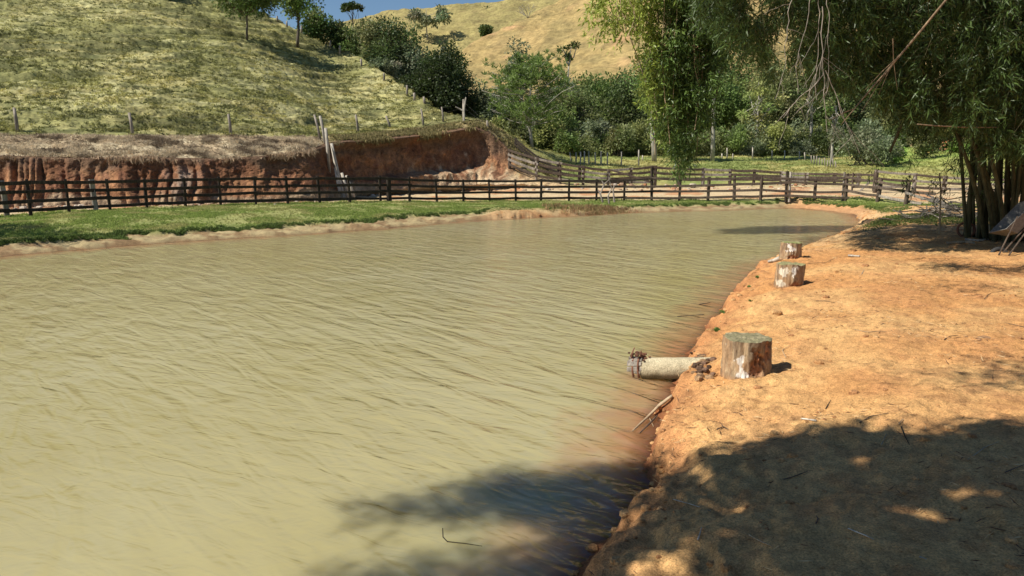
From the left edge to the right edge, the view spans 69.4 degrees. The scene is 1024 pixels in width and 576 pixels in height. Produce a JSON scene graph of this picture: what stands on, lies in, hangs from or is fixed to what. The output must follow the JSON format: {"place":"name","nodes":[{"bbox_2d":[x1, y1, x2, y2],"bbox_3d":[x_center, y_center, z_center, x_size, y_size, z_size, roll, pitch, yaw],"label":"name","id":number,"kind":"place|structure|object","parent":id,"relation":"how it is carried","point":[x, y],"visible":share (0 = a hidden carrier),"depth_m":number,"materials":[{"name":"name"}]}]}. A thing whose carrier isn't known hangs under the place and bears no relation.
{"place":"outdoors","nodes":[
{"label":"outdoors","id":0,"kind":"place"},
{"bbox_2d":[259,0,502,28],"label":"sky","id":1,"kind":"structure","parent":0,"point":[372,7],"materials":[{"name":"blue"}]},
{"bbox_2d":[0,208,860,575],"bbox_3d":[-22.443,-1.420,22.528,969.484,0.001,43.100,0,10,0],"label":"water","id":2,"kind":"structure","parent":0,"point":[376,402],"depth_m":7.79,"materials":[{"name":"beige liquid"}]},
{"bbox_2d":[442,528,480,545],"bbox_3d":[-0.312,1.557,4.621,0.260,0.090,0.012,2,10,12],"label":"twig","id":3,"kind":"object","parent":2,"relation":"on","point":[456,542],"visible":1,"depth_m":4.64,"materials":[{"name":"brown wood"}]},
{"bbox_2d":[640,415,657,432],"bbox_3d":[1.249,1.233,6.716,0.021,0.023,0.493,5,11,28],"label":"driftwood","id":4,"kind":"object","parent":2,"relation":"on","point":[651,421],"visible":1,"depth_m":6.73,"materials":[{"name":"brown wood"}]},
{"bbox_2d":[632,395,672,431],"bbox_3d":[1.262,1.139,6.845,0.129,0.154,0.756,8,12,39],"label":"driftwood","id":5,"kind":"object","parent":2,"relation":"on","point":[663,402],"visible":1,"depth_m":7.00,"materials":[{"name":"wood"}]},
{"bbox_2d":[307,0,558,55],"bbox_3d":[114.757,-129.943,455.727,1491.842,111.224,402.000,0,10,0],"label":"hill","id":6,"kind":"structure","parent":0,"point":[467,19],"depth_m":384.38,"materials":[{"name":"beige plant"}]},
{"bbox_2d":[340,1,364,26],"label":"umbrella tree","id":7,"kind":"object","parent":6,"relation":"on","point":[349,6],"visible":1,"depth_m":370.22,"materials":[{"name":"green plant"}]},
{"bbox_2d":[405,4,452,39],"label":"tree","id":8,"kind":"object","parent":6,"relation":"on","point":[423,19],"visible":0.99,"depth_m":362.22,"materials":[{"name":"green plant"}]},
{"bbox_2d":[0,195,966,245],"bbox_3d":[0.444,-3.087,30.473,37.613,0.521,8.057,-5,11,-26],"label":"grass bank","id":9,"kind":"structure","parent":0,"point":[116,234],"depth_m":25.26,"materials":[{"name":"green plant"}]},
{"bbox_2d":[0,167,848,215],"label":"board fence","id":10,"kind":"object","parent":9,"relation":"on","point":[94,198],"visible":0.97,"depth_m":36.44,"materials":[{"name":"brown wood"}]},
{"bbox_2d":[0,127,1003,207],"bbox_3d":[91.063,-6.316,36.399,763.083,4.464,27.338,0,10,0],"label":"cut bank","id":11,"kind":"structure","parent":0,"point":[462,153],"depth_m":37.25,"materials":[{"name":"soil"}]},
{"bbox_2d":[0,132,329,157],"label":"dry grass","id":12,"kind":"structure","parent":11,"relation":"on","point":[160,140],"depth_m":35.63,"materials":[{"name":"plant"}]},
{"bbox_2d":[319,116,354,197],"bbox_3d":[-9.400,-6.885,39.538,3.132,4.689,0.548,9,13,44],"label":"wire fence","id":13,"kind":"object","parent":11,"relation":"on","point":[325,136],"visible":0.68,"depth_m":39.63,"materials":[{"name":"grey wood"}]},
{"bbox_2d":[0,126,947,184],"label":"dry grass","id":14,"kind":"structure","parent":11,"relation":"on","point":[136,159],"depth_m":36.76,"materials":[{"name":"plant"}]},
{"bbox_2d":[507,149,653,185],"bbox_3d":[4.429,-7.759,47.964,9.544,2.532,0.835,1,10,5],"label":"board fence","id":15,"kind":"object","parent":11,"relation":"on","point":[559,168],"visible":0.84,"depth_m":47.75,"materials":[{"name":"brown wood"}]},
{"bbox_2d":[609,169,649,182],"bbox_3d":[7.515,-7.171,47.215,2.655,0.862,0.050,3,10,15],"label":"loose rail","id":16,"kind":"object","parent":15,"relation":"attached to","point":[626,174],"visible":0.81,"depth_m":47.21,"materials":[{"name":"brown wood"}]},
{"bbox_2d":[0,0,1004,184],"bbox_3d":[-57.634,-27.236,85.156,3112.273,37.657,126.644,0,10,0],"label":"hillside","id":17,"kind":"structure","parent":0,"point":[138,108],"depth_m":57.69,"materials":[{"name":"green plant"}]},
{"bbox_2d":[208,0,281,39],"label":"tree","id":18,"kind":"object","parent":17,"relation":"on","point":[246,6],"visible":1,"depth_m":70.52,"materials":[{"name":"green plant"}]},
{"bbox_2d":[1,99,488,140],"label":"wire fence","id":19,"kind":"object","parent":17,"relation":"on","point":[132,128],"visible":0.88,"depth_m":39.19,"materials":[{"name":"grey wood"}]},
{"bbox_2d":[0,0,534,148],"bbox_3d":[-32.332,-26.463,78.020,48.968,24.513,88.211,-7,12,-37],"label":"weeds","id":20,"kind":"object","parent":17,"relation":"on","point":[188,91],"visible":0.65,"depth_m":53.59,"materials":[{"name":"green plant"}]},
{"bbox_2d":[273,0,325,46],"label":"tree","id":21,"kind":"object","parent":17,"relation":"on","point":[295,8],"visible":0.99,"depth_m":75.75,"materials":[{"name":"green plant"}]},
{"bbox_2d":[294,2,336,44],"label":"tree","id":22,"kind":"object","parent":17,"relation":"on","point":[314,22],"visible":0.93,"depth_m":87.07,"materials":[{"name":"green plant"}]},
{"bbox_2d":[321,16,351,49],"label":"tree","id":23,"kind":"object","parent":17,"relation":"on","point":[340,24],"visible":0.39,"depth_m":88.08,"materials":[{"name":"green plant"}]},
{"bbox_2d":[333,23,365,55],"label":"tree","id":24,"kind":"object","parent":17,"relation":"on","point":[351,41],"visible":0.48,"depth_m":87.16,"materials":[{"name":"green plant"}]},
{"bbox_2d":[276,16,425,103],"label":"wire fence","id":25,"kind":"object","parent":17,"relation":"on","point":[414,97],"visible":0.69,"depth_m":73.43,"materials":[{"name":"grey wood"}]},
{"bbox_2d":[352,15,408,61],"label":"tree","id":26,"kind":"object","parent":17,"relation":"on","point":[369,31],"visible":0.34,"depth_m":81.00,"materials":[{"name":"green plant"}]},
{"bbox_2d":[368,55,403,77],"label":"bush","id":27,"kind":"object","parent":17,"relation":"on","point":[385,66],"visible":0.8,"depth_m":73.82,"materials":[{"name":"green plant"}]},
{"bbox_2d":[363,15,425,74],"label":"tree","id":28,"kind":"object","parent":17,"relation":"on","point":[381,47],"visible":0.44,"depth_m":79.72,"materials":[{"name":"green plant"}]},
{"bbox_2d":[383,38,432,97],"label":"tree","id":29,"kind":"object","parent":17,"relation":"on","point":[408,65],"visible":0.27,"depth_m":79.62,"materials":[{"name":"green plant"}]},
{"bbox_2d":[387,44,467,112],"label":"tree","id":30,"kind":"object","parent":17,"relation":"on","point":[428,82],"visible":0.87,"depth_m":68.44,"materials":[{"name":"green plant"}]},
{"bbox_2d":[329,119,558,177],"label":"grass","id":31,"kind":"structure","parent":17,"relation":"on","point":[410,131],"depth_m":48.48,"materials":[{"name":"green plant"}]},
{"bbox_2d":[433,37,476,109],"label":"tree","id":32,"kind":"object","parent":17,"relation":"on","point":[463,59],"visible":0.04,"depth_m":84.46,"materials":[{"name":"green plant"}]},
{"bbox_2d":[456,97,466,120],"bbox_3d":[-3.572,-12.439,51.838,0.784,1.838,0.162,-1,10,-5],"label":"forked post","id":33,"kind":"object","parent":17,"relation":"on","point":[463,110],"visible":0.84,"depth_m":51.79,"materials":[{"name":"grey wood"}]},
{"bbox_2d":[444,66,492,118],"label":"tree","id":34,"kind":"object","parent":17,"relation":"on","point":[473,109],"visible":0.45,"depth_m":70.91,"materials":[{"name":"green plant"}]},
{"bbox_2d":[461,77,511,123],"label":"tree","id":35,"kind":"object","parent":17,"relation":"on","point":[490,113],"visible":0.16,"depth_m":82.51,"materials":[{"name":"green plant"}]},
{"bbox_2d":[490,83,525,122],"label":"tree","id":36,"kind":"object","parent":17,"relation":"on","point":[498,92],"visible":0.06,"depth_m":88.54,"materials":[{"name":"green plant"}]},
{"bbox_2d":[502,35,540,100],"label":"tree","id":37,"kind":"object","parent":17,"relation":"on","point":[518,48],"visible":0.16,"depth_m":106.94,"materials":[{"name":"green plant"}]},
{"bbox_2d":[481,49,586,147],"bbox_3d":[1.798,-15.689,60.936,8.796,8.136,9.517,0,10,0],"label":"tree","id":38,"kind":"object","parent":17,"relation":"on","point":[530,71],"visible":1,"depth_m":60.32,"materials":[{"name":"green plant"}]},
{"bbox_2d":[514,138,580,179],"bbox_3d":[2.378,-8.596,49.826,4.636,3.029,0.476,2,10,13],"label":"board fence","id":39,"kind":"object","parent":17,"relation":"on","point":[521,146],"visible":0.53,"depth_m":49.79,"materials":[{"name":"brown wood"}]},
{"bbox_2d":[531,77,587,119],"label":"tree","id":40,"kind":"object","parent":17,"relation":"on","point":[566,93],"visible":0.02,"depth_m":96.45,"materials":[{"name":"green plant"}]},
{"bbox_2d":[540,103,579,144],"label":"tree","id":41,"kind":"object","parent":17,"relation":"on","point":[567,116],"visible":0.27,"depth_m":80.77,"materials":[{"name":"green plant"}]},
{"bbox_2d":[554,128,582,156],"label":"bush","id":42,"kind":"object","parent":17,"relation":"on","point":[567,141],"visible":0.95,"depth_m":75.99,"materials":[{"name":"green plant"}]},
{"bbox_2d":[556,41,581,83],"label":"tree","id":43,"kind":"object","parent":17,"relation":"on","point":[568,55],"visible":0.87,"depth_m":113.45,"materials":[{"name":"green plant"}]},
{"bbox_2d":[554,85,613,132],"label":"tree","id":44,"kind":"object","parent":17,"relation":"on","point":[586,113],"visible":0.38,"depth_m":84.94,"materials":[{"name":"green plant"}]},
{"bbox_2d":[575,70,601,99],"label":"tree","id":45,"kind":"object","parent":17,"relation":"on","point":[584,78],"visible":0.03,"depth_m":100.21,"materials":[{"name":"green plant"}]},
{"bbox_2d":[578,117,617,155],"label":"bush","id":46,"kind":"object","parent":17,"relation":"on","point":[603,124],"visible":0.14,"depth_m":81.82,"materials":[{"name":"green plant"}]},
{"bbox_2d":[575,71,629,128],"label":"tree","id":47,"kind":"object","parent":17,"relation":"on","point":[602,85],"visible":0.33,"depth_m":91.60,"materials":[{"name":"green plant"}]},
{"bbox_2d":[603,123,637,156],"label":"bush","id":48,"kind":"object","parent":17,"relation":"on","point":[615,142],"visible":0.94,"depth_m":77.71,"materials":[{"name":"green plant"}]},
{"bbox_2d":[601,67,649,126],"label":"tree","id":49,"kind":"object","parent":17,"relation":"on","point":[627,112],"visible":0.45,"depth_m":87.89,"materials":[{"name":"green plant"}]},
{"bbox_2d":[619,50,668,161],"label":"tree","id":50,"kind":"object","parent":17,"relation":"on","point":[653,146],"visible":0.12,"depth_m":69.89,"materials":[{"name":"green plant"}]},
{"bbox_2d":[569,147,805,165],"bbox_3d":[16.197,-12.421,70.181,24.697,2.193,7.661,-4,10,-22],"label":"wire fence","id":51,"kind":"object","parent":17,"relation":"on","point":[639,157],"visible":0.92,"depth_m":64.97,"materials":[{"name":"grey wood"}]},
{"bbox_2d":[476,107,969,156],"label":"undergrowth","id":52,"kind":"object","parent":17,"relation":"on","point":[740,138],"visible":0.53,"depth_m":79.33,"materials":[{"name":"green plant"}]},
{"bbox_2d":[693,2,752,160],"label":"tree","id":53,"kind":"object","parent":17,"relation":"on","point":[712,155],"visible":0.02,"depth_m":70.03,"materials":[{"name":"green plant"}]},
{"bbox_2d":[703,64,755,138],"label":"tree","id":54,"kind":"object","parent":17,"relation":"on","point":[728,113],"visible":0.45,"depth_m":95.29,"materials":[{"name":"green plant"}]},
{"bbox_2d":[720,54,760,133],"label":"tree","id":55,"kind":"object","parent":17,"relation":"on","point":[739,76],"visible":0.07,"depth_m":111.04,"materials":[{"name":"green plant"}]},
{"bbox_2d":[735,76,788,138],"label":"tree","id":56,"kind":"object","parent":17,"relation":"on","point":[758,92],"visible":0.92,"depth_m":84.88,"materials":[{"name":"green plant"}]},
{"bbox_2d":[731,58,801,133],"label":"tree","id":57,"kind":"object","parent":17,"relation":"on","point":[759,73],"visible":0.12,"depth_m":100.51,"materials":[{"name":"green plant"}]},
{"bbox_2d":[535,139,1004,180],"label":"grass","id":58,"kind":"structure","parent":17,"relation":"on","point":[889,169],"depth_m":60.81,"materials":[{"name":"green plant"}]},
{"bbox_2d":[759,64,822,136],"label":"tree","id":59,"kind":"object","parent":17,"relation":"on","point":[779,114],"visible":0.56,"depth_m":88.04,"materials":[{"name":"green plant"}]},
{"bbox_2d":[771,67,827,134],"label":"tree","id":60,"kind":"object","parent":17,"relation":"on","point":[815,116],"visible":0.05,"depth_m":95.15,"materials":[{"name":"green plant"}]},
{"bbox_2d":[793,76,830,144],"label":"tree","id":61,"kind":"object","parent":17,"relation":"on","point":[805,97],"visible":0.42,"depth_m":79.78,"materials":[{"name":"green plant"}]},
{"bbox_2d":[811,155,835,166],"bbox_3d":[25.714,-10.355,61.079,0.237,1.290,8.320,2,10,9],"label":"paling fence","id":62,"kind":"object","parent":17,"relation":"on","point":[822,161],"visible":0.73,"depth_m":61.45,"materials":[{"name":"grey wood"}]},
{"bbox_2d":[789,85,869,131],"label":"tree","id":63,"kind":"object","parent":17,"relation":"on","point":[849,106],"visible":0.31,"depth_m":93.33,"materials":[{"name":"green plant"}]},
{"bbox_2d":[819,94,849,163],"bbox_3d":[27.430,-13.512,62.554,2.496,6.021,2.780,2,10,10],"label":"tree","id":64,"kind":"object","parent":17,"relation":"on","point":[830,104],"visible":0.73,"depth_m":62.50,"materials":[{"name":"green plant"}]},
{"bbox_2d":[843,90,879,129],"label":"tree","id":65,"kind":"object","parent":17,"relation":"on","point":[859,116],"visible":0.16,"depth_m":96.52,"materials":[{"name":"green plant"}]},
{"bbox_2d":[824,116,909,165],"bbox_3d":[28.232,-11.656,59.107,5.137,4.038,5.766,-9,13,-44],"label":"bush","id":66,"kind":"object","parent":17,"relation":"on","point":[878,143],"visible":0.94,"depth_m":58.24,"materials":[{"name":"green plant"}]},
{"bbox_2d":[861,99,919,141],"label":"tree","id":67,"kind":"object","parent":17,"relation":"on","point":[873,117],"visible":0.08,"depth_m":82.47,"materials":[{"name":"green plant"}]},
{"bbox_2d":[882,139,907,163],"bbox_3d":[31.577,-11.237,60.947,1.959,2.110,1.899,5,11,28],"label":"bush","id":68,"kind":"object","parent":17,"relation":"on","point":[896,159],"visible":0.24,"depth_m":60.64,"materials":[{"name":"green plant"}]},
{"bbox_2d":[906,134,944,158],"bbox_3d":[35.029,-12.091,62.648,3.499,2.385,2.628,-3,10,-16],"label":"bush","id":69,"kind":"object","parent":17,"relation":"on","point":[924,150],"visible":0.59,"depth_m":62.37,"materials":[{"name":"green plant"}]},
{"bbox_2d":[944,137,969,152],"bbox_3d":[39.463,-12.413,64.742,3.077,1.602,2.488,5,11,26],"label":"bush","id":70,"kind":"object","parent":17,"relation":"on","point":[953,148],"visible":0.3,"depth_m":64.55,"materials":[{"name":"green plant"}]},
{"bbox_2d":[0,185,1023,575],"bbox_3d":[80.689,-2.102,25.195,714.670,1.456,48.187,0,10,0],"label":"ground","id":71,"kind":"structure","parent":0,"point":[844,505],"depth_m":5.62,"materials":[{"name":"soil"}]},
{"bbox_2d":[331,146,345,197],"bbox_3d":[-9.356,-6.169,39.367,0.869,2.772,0.423,7,12,37],"label":"loose board","id":72,"kind":"object","parent":71,"relation":"on","point":[337,172],"visible":0.76,"depth_m":39.42,"materials":[{"name":"grey wood"}]},
{"bbox_2d":[0,182,805,208],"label":"rubble","id":73,"kind":"object","parent":71,"relation":"on","point":[196,204],"visible":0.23,"depth_m":45.19,"materials":[{"name":"soil"}]},
{"bbox_2d":[542,201,641,215],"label":"reeds","id":74,"kind":"object","parent":71,"relation":"on","point":[586,209],"visible":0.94,"depth_m":34.76,"materials":[{"name":"green plant"}]},
{"bbox_2d":[598,178,614,203],"bbox_3d":[4.629,-4.751,36.213,0.894,1.238,0.113,0,10,0],"label":"dead branch","id":75,"kind":"object","parent":71,"relation":"on","point":[600,192],"visible":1,"depth_m":36.20,"materials":[{"name":"grey wood"}]},
{"bbox_2d":[627,347,710,378],"bbox_3d":[1.735,0.863,8.064,0.977,0.347,0.289,5,11,28],"label":"drain pipe","id":76,"kind":"object","parent":71,"relation":"in","point":[642,365],"visible":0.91,"depth_m":8.05,"materials":[{"name":"concrete"}]},
{"bbox_2d":[690,350,716,380],"bbox_3d":[1.998,0.816,7.694,0.283,0.239,1.575,2,10,13],"label":"soil crumble","id":77,"kind":"object","parent":71,"relation":"on","point":[699,367],"visible":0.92,"depth_m":7.50,"materials":[{"name":"brown soil"}]},
{"bbox_2d":[720,332,771,379],"bbox_3d":[2.213,0.641,6.972,0.485,0.392,0.464,0,10,0],"label":"tree stump","id":78,"kind":"object","parent":71,"relation":"on","point":[746,355],"visible":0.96,"depth_m":6.81,"materials":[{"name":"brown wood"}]},
{"bbox_2d":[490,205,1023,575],"bbox_3d":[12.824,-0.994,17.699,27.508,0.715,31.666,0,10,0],"label":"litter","id":79,"kind":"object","parent":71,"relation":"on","point":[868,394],"visible":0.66,"depth_m":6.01,"materials":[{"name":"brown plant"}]},
{"bbox_2d":[653,165,861,184],"bbox_3d":[15.494,-7.105,47.348,12.682,1.469,1.022,2,10,9],"label":"board fence","id":80,"kind":"object","parent":71,"relation":"on","point":[703,174],"visible":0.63,"depth_m":47.58,"materials":[{"name":"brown wood"}]},
{"bbox_2d":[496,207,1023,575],"bbox_3d":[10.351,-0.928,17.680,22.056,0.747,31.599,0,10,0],"label":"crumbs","id":81,"kind":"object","parent":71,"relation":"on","point":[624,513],"visible":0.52,"depth_m":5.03,"materials":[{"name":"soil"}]},
{"bbox_2d":[749,534,773,546],"bbox_3d":[1.249,1.272,3.719,0.011,0.036,0.183,-3,10,-20],"label":"twig","id":82,"kind":"object","parent":71,"relation":"on","point":[759,540],"visible":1,"depth_m":3.72,"materials":[{"name":"wood"}]},
{"bbox_2d":[768,256,780,262],"bbox_3d":[5.587,-0.632,15.409,0.138,0.287,0.620,-4,11,-25],"label":"log","id":83,"kind":"object","parent":71,"relation":"on","point":[774,259],"visible":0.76,"depth_m":15.51,"materials":[{"name":"brown wood"}]},
{"bbox_2d":[773,261,805,287],"bbox_3d":[4.388,-0.207,11.675,0.453,0.391,0.477,0,10,0],"label":"tree stump","id":84,"kind":"object","parent":71,"relation":"on","point":[788,274],"visible":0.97,"depth_m":11.50,"materials":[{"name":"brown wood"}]},
{"bbox_2d":[779,241,801,259],"bbox_3d":[5.739,-0.774,15.226,0.453,0.361,0.428,0,10,0],"label":"tree stump","id":85,"kind":"object","parent":71,"relation":"on","point":[790,250],"visible":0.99,"depth_m":15.07,"materials":[{"name":"brown wood"}]},
{"bbox_2d":[640,0,1023,242],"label":"bamboo clump","id":86,"kind":"object","parent":71,"relation":"on","point":[978,62],"visible":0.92,"depth_m":14.21,"materials":[{"name":"green plant"}]},
{"bbox_2d":[577,0,736,187],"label":"hanging vine","id":87,"kind":"object","parent":86,"relation":"hanging from","point":[683,65],"visible":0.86,"depth_m":23.59,"materials":[{"name":"green plant"}]},
{"bbox_2d":[766,0,882,167],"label":"dry twigs","id":88,"kind":"object","parent":86,"relation":"hanging from","point":[822,59],"visible":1,"depth_m":12.55,"materials":[{"name":"brown wood"}]},
{"bbox_2d":[828,0,946,124],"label":"bamboo pole","id":89,"kind":"object","parent":86,"relation":"attached to","point":[912,40],"visible":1,"depth_m":11.48,"materials":[{"name":"brown wood"}]},
{"bbox_2d":[889,99,912,152],"bbox_3d":[7.713,-3.218,14.669,0.388,1.047,0.070,0,10,0],"label":"bamboo pole","id":90,"kind":"object","parent":86,"relation":"attached to","point":[894,140],"visible":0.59,"depth_m":14.69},
{"bbox_2d":[917,124,998,127],"bbox_3d":[8.464,-3.051,13.936,1.995,0.069,0.128,-3,10,-17],"label":"bamboo pole","id":91,"kind":"object","parent":86,"relation":"on","point":[951,126],"visible":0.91,"depth_m":13.77,"materials":[{"name":"brown wood"}]},
{"bbox_2d":[851,173,873,190],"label":"wooden gate","id":92,"kind":"structure","parent":71,"relation":"on","point":[852,180],"depth_m":42.95,"materials":[{"name":"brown wood"}]},
{"bbox_2d":[845,175,935,204],"bbox_3d":[19.145,-4.823,37.094,0.605,1.560,5.448,-5,11,-25],"label":"broken fence","id":93,"kind":"object","parent":71,"relation":"on","point":[879,188],"visible":0.85,"depth_m":37.53,"materials":[{"name":"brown wood"}]},
{"bbox_2d":[878,191,976,219],"bbox_3d":[13.929,-2.658,24.346,3.766,1.126,3.187,0,10,0],"label":"brush pile","id":94,"kind":"object","parent":71,"relation":"on","point":[946,209],"visible":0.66,"depth_m":23.85,"materials":[{"name":"grey wood"}]},
{"bbox_2d":[873,169,1003,194],"bbox_3d":[23.714,-5.836,41.034,6.601,1.479,0.680,4,10,23],"label":"board fence","id":95,"kind":"object","parent":71,"relation":"on","point":[914,183],"visible":0.56,"depth_m":41.42,"materials":[{"name":"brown wood"}]},
{"bbox_2d":[938,173,941,233],"bbox_3d":[10.647,-2.078,18.411,0.174,1.567,0.044,0,10,0],"label":"stake","id":96,"kind":"object","parent":71,"relation":"on","point":[940,206],"visible":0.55,"depth_m":18.42,"materials":[{"name":"wood"}]},
{"bbox_2d":[946,241,974,243],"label":"branch","id":97,"kind":"object","parent":71,"relation":"on","point":[961,242],"visible":0.98,"depth_m":16.21,"materials":[{"name":"wood"}]},
{"bbox_2d":[956,222,975,236],"bbox_3d":[10.824,-1.387,17.615,0.409,0.397,0.165,4,10,23],"label":"wheel rim","id":98,"kind":"object","parent":71,"relation":"on","point":[962,223],"visible":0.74,"depth_m":17.62,"materials":[{"name":"black metal"}]},
{"bbox_2d":[965,238,988,241],"bbox_3d":[10.947,-1.125,17.043,1.363,0.098,0.292,-6,11,-31],"label":"branch","id":99,"kind":"object","parent":71,"relation":"on","point":[977,240],"visible":0.69,"depth_m":16.70,"materials":[{"name":"grey wood"}]},
{"bbox_2d":[964,335,990,339],"bbox_3d":[4.758,0.516,7.525,0.262,0.046,0.180,-3,10,-17],"label":"root","id":100,"kind":"object","parent":71,"relation":"on","point":[984,336],"visible":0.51,"depth_m":7.52,"materials":[{"name":"wood"}]},
{"bbox_2d":[989,201,1023,252],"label":"wheelbarrow","id":101,"kind":"object","parent":71,"relation":"on","point":[1003,226],"visible":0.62,"depth_m":14.79,"materials":[{"name":"grey metal"}]},
{"bbox_2d":[998,216,1017,254],"bbox_3d":[9.583,-1.006,14.281,0.384,0.757,0.032,-3,10,-16],"label":"stick","id":102,"kind":"object","parent":71,"relation":"on","point":[1007,236],"visible":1,"depth_m":14.27,"materials":[{"name":"brown wood"}]},
{"bbox_2d":[1008,234,1023,255],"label":"stick","id":103,"kind":"object","parent":71,"relation":"on","point":[1014,247],"visible":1,"depth_m":14.28,"materials":[{"name":"brown wood"}]},
{"bbox_2d":[462,0,1020,145],"bbox_3d":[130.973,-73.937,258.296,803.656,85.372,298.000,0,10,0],"label":"hill","id":104,"kind":"structure","parent":0,"point":[550,27],"depth_m":201.31,"materials":[{"name":"beige plant"}]},
{"bbox_2d":[477,24,493,36],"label":"tree","id":105,"kind":"object","parent":104,"relation":"on","point":[485,29],"visible":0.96,"depth_m":363.33,"materials":[{"name":"green plant"}]},
{"bbox_2d":[516,4,534,17],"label":"bare tree","id":106,"kind":"object","parent":104,"relation":"on","point":[525,9],"visible":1,"depth_m":230.86,"materials":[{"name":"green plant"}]},
{"bbox_2d":[481,201,1019,231],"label":"grass","id":107,"kind":"structure","parent":0,"point":[882,222],"depth_m":23.85,"materials":[{"name":"green plant"}]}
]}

